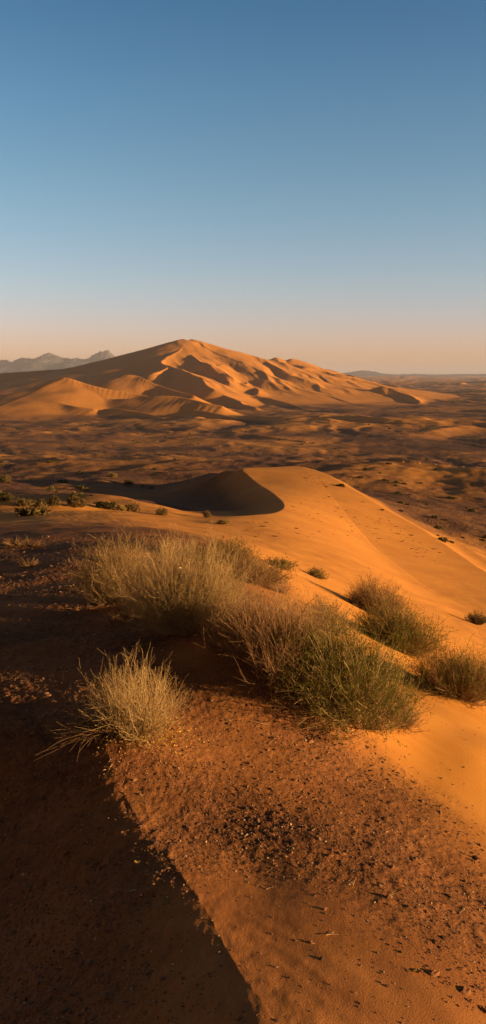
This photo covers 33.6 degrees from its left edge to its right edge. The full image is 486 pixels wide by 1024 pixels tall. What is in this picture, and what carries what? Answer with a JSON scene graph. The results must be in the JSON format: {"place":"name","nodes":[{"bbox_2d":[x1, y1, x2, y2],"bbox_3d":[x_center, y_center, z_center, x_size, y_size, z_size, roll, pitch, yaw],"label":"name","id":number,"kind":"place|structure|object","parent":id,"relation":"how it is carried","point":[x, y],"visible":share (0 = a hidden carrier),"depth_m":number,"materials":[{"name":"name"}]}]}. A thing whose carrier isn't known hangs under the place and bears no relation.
{"place":"outdoors","nodes":[
{"label":"outdoors","id":0,"kind":"place"},
{"bbox_2d":[0,350,114,372],"bbox_3d":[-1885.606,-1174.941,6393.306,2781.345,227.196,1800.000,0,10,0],"label":"mountains","id":1,"kind":"structure","parent":0,"point":[48,361],"depth_m":6051.27,"materials":[{"name":"grey stone"}]},
{"bbox_2d":[0,339,485,1023],"bbox_3d":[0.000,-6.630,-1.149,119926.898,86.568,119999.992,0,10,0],"label":"ground","id":2,"kind":"structure","parent":0,"point":[212,399],"depth_m":5.35,"materials":[{"name":"orange sand"}]},
{"bbox_2d":[0,474,11,482],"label":"desert shrub","id":3,"kind":"object","parent":2,"relation":"on","point":[5,478],"visible":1,"depth_m":81.82,"materials":[{"name":"green plant"}]},
{"bbox_2d":[0,492,14,501],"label":"desert shrub","id":4,"kind":"object","parent":2,"relation":"on","point":[4,497],"visible":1,"depth_m":34.04,"materials":[{"name":"green plant"}]},
{"bbox_2d":[13,497,33,506],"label":"desert shrub","id":5,"kind":"object","parent":2,"relation":"on","point":[21,502],"visible":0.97,"depth_m":32.65,"materials":[{"name":"green plant"}]},
{"bbox_2d":[1,535,48,547],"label":"grass tuft","id":6,"kind":"object","parent":2,"relation":"on","point":[18,544],"visible":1,"depth_m":12.86,"materials":[{"name":"plant"}]},
{"bbox_2d":[18,558,40,567],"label":"grass tuft","id":7,"kind":"object","parent":2,"relation":"on","point":[33,563],"visible":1,"depth_m":10.60,"materials":[{"name":"plant"}]},
{"bbox_2d":[14,501,50,515],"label":"desert shrub","id":8,"kind":"object","parent":2,"relation":"on","point":[35,510],"visible":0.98,"depth_m":28.66,"materials":[{"name":"green plant"}]},
{"bbox_2d":[35,498,48,505],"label":"desert shrub","id":9,"kind":"object","parent":2,"relation":"on","point":[38,502],"visible":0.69,"depth_m":32.87,"materials":[{"name":"green plant"}]},
{"bbox_2d":[41,692,50,695],"bbox_3d":[-1.318,1.217,5.367,0.083,0.027,0.046,3,14,27],"label":"stone","id":10,"kind":"object","parent":2,"relation":"on","point":[45,694],"visible":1,"depth_m":5.36,"materials":[{"name":"beige stone"}]},
{"bbox_2d":[46,494,61,505],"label":"desert shrub","id":11,"kind":"object","parent":2,"relation":"on","point":[54,500],"visible":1,"depth_m":33.16,"materials":[{"name":"green plant"}]},
{"bbox_2d":[68,491,83,496],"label":"shrub","id":12,"kind":"object","parent":2,"relation":"on","point":[73,493],"visible":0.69,"depth_m":46.45,"materials":[{"name":"green plant"}]},
{"bbox_2d":[66,492,88,507],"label":"desert shrub","id":13,"kind":"object","parent":2,"relation":"on","point":[75,502],"visible":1,"depth_m":33.56,"materials":[{"name":"green plant"}]},
{"bbox_2d":[93,500,119,509],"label":"desert shrub","id":14,"kind":"object","parent":2,"relation":"on","point":[107,505],"visible":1,"depth_m":34.65,"materials":[{"name":"green plant"}]},
{"bbox_2d":[108,472,116,476],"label":"desert shrub","id":15,"kind":"object","parent":2,"relation":"on","point":[110,474],"visible":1,"depth_m":109.55,"materials":[{"name":"plant"}]},
{"bbox_2d":[57,523,172,608],"bbox_3d":[-1.236,0.520,7.955,1.290,0.849,1.250,4,10,21],"label":"desert bush","id":16,"kind":"object","parent":2,"relation":"on","point":[100,586],"visible":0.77,"depth_m":7.83,"materials":[{"name":"beige plant"}]},
{"bbox_2d":[116,506,126,510],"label":"desert shrub","id":17,"kind":"object","parent":2,"relation":"on","point":[121,508],"visible":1,"depth_m":34.87,"materials":[{"name":"plant"}]},
{"bbox_2d":[123,479,134,485],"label":"desert shrub","id":18,"kind":"object","parent":2,"relation":"on","point":[128,482],"visible":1,"depth_m":100.25,"materials":[{"name":"green plant"}]},
{"bbox_2d":[123,501,139,511],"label":"desert shrub","id":19,"kind":"object","parent":2,"relation":"on","point":[133,507],"visible":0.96,"depth_m":35.45,"materials":[{"name":"green plant"}]},
{"bbox_2d":[34,642,232,777],"bbox_3d":[-0.682,1.096,4.604,1.078,0.669,0.907,-9,13,-43],"label":"dry shrub","id":20,"kind":"object","parent":2,"relation":"on","point":[141,717],"visible":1,"depth_m":4.61,"materials":[{"name":"yellow plant"}]},
{"bbox_2d":[100,582,166,620],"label":"dry bush","id":21,"kind":"object","parent":2,"relation":"on","point":[124,611],"visible":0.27,"depth_m":7.10,"materials":[{"name":"brown plant"}]},
{"bbox_2d":[155,506,168,515],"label":"desert shrub","id":22,"kind":"object","parent":2,"relation":"on","point":[163,511],"visible":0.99,"depth_m":35.23,"materials":[{"name":"green plant"}]},
{"bbox_2d":[156,535,185,563],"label":"tall grass","id":23,"kind":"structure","parent":2,"relation":"on","point":[171,549],"depth_m":11.00,"materials":[{"name":"plant"}]},
{"bbox_2d":[97,518,268,646],"bbox_3d":[-0.495,0.538,6.490,1.452,1.047,1.196,0,10,0],"label":"desert bush","id":24,"kind":"object","parent":2,"relation":"on","point":[182,608],"visible":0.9,"depth_m":6.38,"materials":[{"name":"plant"}]},
{"bbox_2d":[183,535,203,557],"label":"grass tuft","id":25,"kind":"object","parent":2,"relation":"on","point":[192,549],"visible":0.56,"depth_m":12.17,"materials":[{"name":"plant"}]},
{"bbox_2d":[202,510,211,517],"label":"desert shrub","id":26,"kind":"object","parent":2,"relation":"on","point":[206,513],"visible":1,"depth_m":36.35,"materials":[{"name":"green plant"}]},
{"bbox_2d":[185,600,248,659],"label":"dry bush","id":27,"kind":"object","parent":2,"relation":"on","point":[209,641],"visible":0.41,"depth_m":5.92,"materials":[{"name":"brown plant"}]},
{"bbox_2d":[216,519,230,524],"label":"desert shrub","id":28,"kind":"object","parent":2,"relation":"on","point":[224,521],"visible":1,"depth_m":33.28,"materials":[{"name":"plant"}]},
{"bbox_2d":[191,528,267,567],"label":"desert bush","id":29,"kind":"object","parent":2,"relation":"on","point":[239,552],"visible":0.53,"depth_m":12.15,"materials":[{"name":"beige plant"}]},
{"bbox_2d":[207,592,285,660],"bbox_3d":[0.058,0.847,6.021,0.654,0.488,0.784,7,12,36],"label":"dry bush","id":30,"kind":"object","parent":2,"relation":"on","point":[229,644],"visible":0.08,"depth_m":5.91,"materials":[{"name":"brown plant"}]},
{"bbox_2d":[223,551,289,587],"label":"desert bush","id":31,"kind":"object","parent":2,"relation":"on","point":[258,572],"visible":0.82,"depth_m":10.87,"materials":[{"name":"brown plant"}]},
{"bbox_2d":[232,557,297,589],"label":"green bush","id":32,"kind":"object","parent":2,"relation":"on","point":[280,571],"visible":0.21,"depth_m":11.35,"materials":[{"name":"green plant"}]},
{"bbox_2d":[264,831,274,835],"bbox_3d":[0.129,1.582,3.947,0.064,0.016,0.034,14,22,37],"label":"clod","id":33,"kind":"object","parent":2,"relation":"on","point":[268,833],"visible":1,"depth_m":3.94,"materials":[{"name":"brown soil"}]},
{"bbox_2d":[188,555,359,708],"bbox_3d":[0.235,0.813,5.750,1.177,0.919,1.267,6,11,29],"label":"dry bush","id":34,"kind":"object","parent":2,"relation":"on","point":[267,647],"visible":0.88,"depth_m":5.70,"materials":[{"name":"brown plant"}]},
{"bbox_2d":[266,581,294,594],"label":"shrub","id":35,"kind":"object","parent":2,"relation":"on","point":[279,589],"visible":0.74,"depth_m":10.91,"materials":[{"name":"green plant"}]},
{"bbox_2d":[263,553,299,571],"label":"shrub","id":36,"kind":"object","parent":2,"relation":"on","point":[287,566],"visible":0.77,"depth_m":14.48,"materials":[{"name":"green plant"}]},
{"bbox_2d":[256,586,345,652],"bbox_3d":[0.443,0.885,6.097,0.802,0.719,0.776,0,10,0],"label":"desert bush","id":37,"kind":"object","parent":2,"relation":"on","point":[314,614],"visible":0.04,"depth_m":6.02,"materials":[{"name":"brown plant"}]},
{"bbox_2d":[305,567,328,579],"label":"shrub","id":38,"kind":"object","parent":2,"relation":"on","point":[317,573],"visible":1,"depth_m":16.82,"materials":[{"name":"green plant"}]},
{"bbox_2d":[292,587,363,638],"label":"green bush","id":39,"kind":"object","parent":2,"relation":"on","point":[333,609],"visible":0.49,"depth_m":8.73,"materials":[{"name":"green plant"}]},
{"bbox_2d":[246,472,441,560],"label":"plant litter","id":40,"kind":"object","parent":2,"relation":"on","point":[342,517],"visible":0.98,"depth_m":52.65,"materials":[{"name":"brown plant"}]},
{"bbox_2d":[251,605,439,753],"bbox_3d":[0.713,1.104,5.513,1.361,0.939,1.241,0,10,0],"label":"green bush","id":41,"kind":"object","parent":2,"relation":"on","point":[364,702],"visible":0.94,"depth_m":5.44,"materials":[{"name":"green plant"}]},
{"bbox_2d":[343,566,413,616],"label":"desert bush","id":42,"kind":"object","parent":2,"relation":"on","point":[361,599],"visible":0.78,"depth_m":13.92,"materials":[{"name":"green plant"}]},
{"bbox_2d":[347,591,456,664],"bbox_3d":[2.036,1.449,10.417,1.561,0.937,1.382,0,10,0],"label":"green bush","id":43,"kind":"object","parent":2,"relation":"on","point":[392,623],"visible":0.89,"depth_m":10.18,"materials":[{"name":"green plant"}]},
{"bbox_2d":[382,690,430,739],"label":"desert bush","id":44,"kind":"object","parent":2,"relation":"on","point":[413,722],"visible":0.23,"depth_m":5.75,"materials":[{"name":"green plant"}]},
{"bbox_2d":[429,969,439,976],"bbox_3d":[0.700,1.688,2.934,0.059,0.023,0.029,-2,13,-38],"label":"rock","id":45,"kind":"object","parent":2,"relation":"on","point":[434,973],"visible":1,"depth_m":2.93,"materials":[{"name":"stone"}]},
{"bbox_2d":[431,938,440,945],"bbox_3d":[0.761,1.705,3.179,0.032,0.013,0.050,-10,21,-41],"label":"clod","id":46,"kind":"object","parent":2,"relation":"on","point":[434,941],"visible":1,"depth_m":3.18,"materials":[{"name":"brown soil"}]},
{"bbox_2d":[434,525,443,529],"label":"shrub","id":47,"kind":"object","parent":2,"relation":"on","point":[438,527],"visible":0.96,"depth_m":75.22,"materials":[{"name":"green plant"}]},
{"bbox_2d":[437,537,448,542],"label":"shrub","id":48,"kind":"object","parent":2,"relation":"on","point":[444,539],"visible":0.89,"depth_m":58.43,"materials":[{"name":"green plant"}]},
{"bbox_2d":[402,628,485,709],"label":"desert bush","id":49,"kind":"object","parent":2,"relation":"on","point":[462,681],"visible":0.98,"depth_m":7.41,"materials":[{"name":"green plant"}]},
{"bbox_2d":[460,986,470,994],"bbox_3d":[0.796,1.716,2.874,0.037,0.021,0.058,2,10,14],"label":"clod","id":50,"kind":"object","parent":2,"relation":"on","point":[465,990],"visible":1,"depth_m":2.87,"materials":[{"name":"soil"}]},
{"bbox_2d":[463,610,485,625],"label":"shrub","id":51,"kind":"object","parent":2,"relation":"on","point":[475,619],"visible":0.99,"depth_m":22.28,"materials":[{"name":"green plant"}]},
{"bbox_2d":[479,1005,485,1012],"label":"clod","id":52,"kind":"object","parent":2,"relation":"on","point":[482,1008],"visible":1,"depth_m":2.80,"materials":[{"name":"brown soil"}]},
{"bbox_2d":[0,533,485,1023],"bbox_3d":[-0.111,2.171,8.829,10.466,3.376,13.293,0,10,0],"label":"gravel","id":53,"kind":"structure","parent":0,"point":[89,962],"depth_m":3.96,"materials":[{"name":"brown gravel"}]},
{"bbox_2d":[0,0,485,373],"label":"sky","id":54,"kind":"structure","parent":0,"point":[302,180],"materials":[{"name":"blue"}]},
{"bbox_2d":[343,370,485,376],"bbox_3d":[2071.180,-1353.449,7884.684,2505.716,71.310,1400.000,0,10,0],"label":"hills","id":55,"kind":"structure","parent":0,"point":[363,373],"depth_m":7562.53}
]}

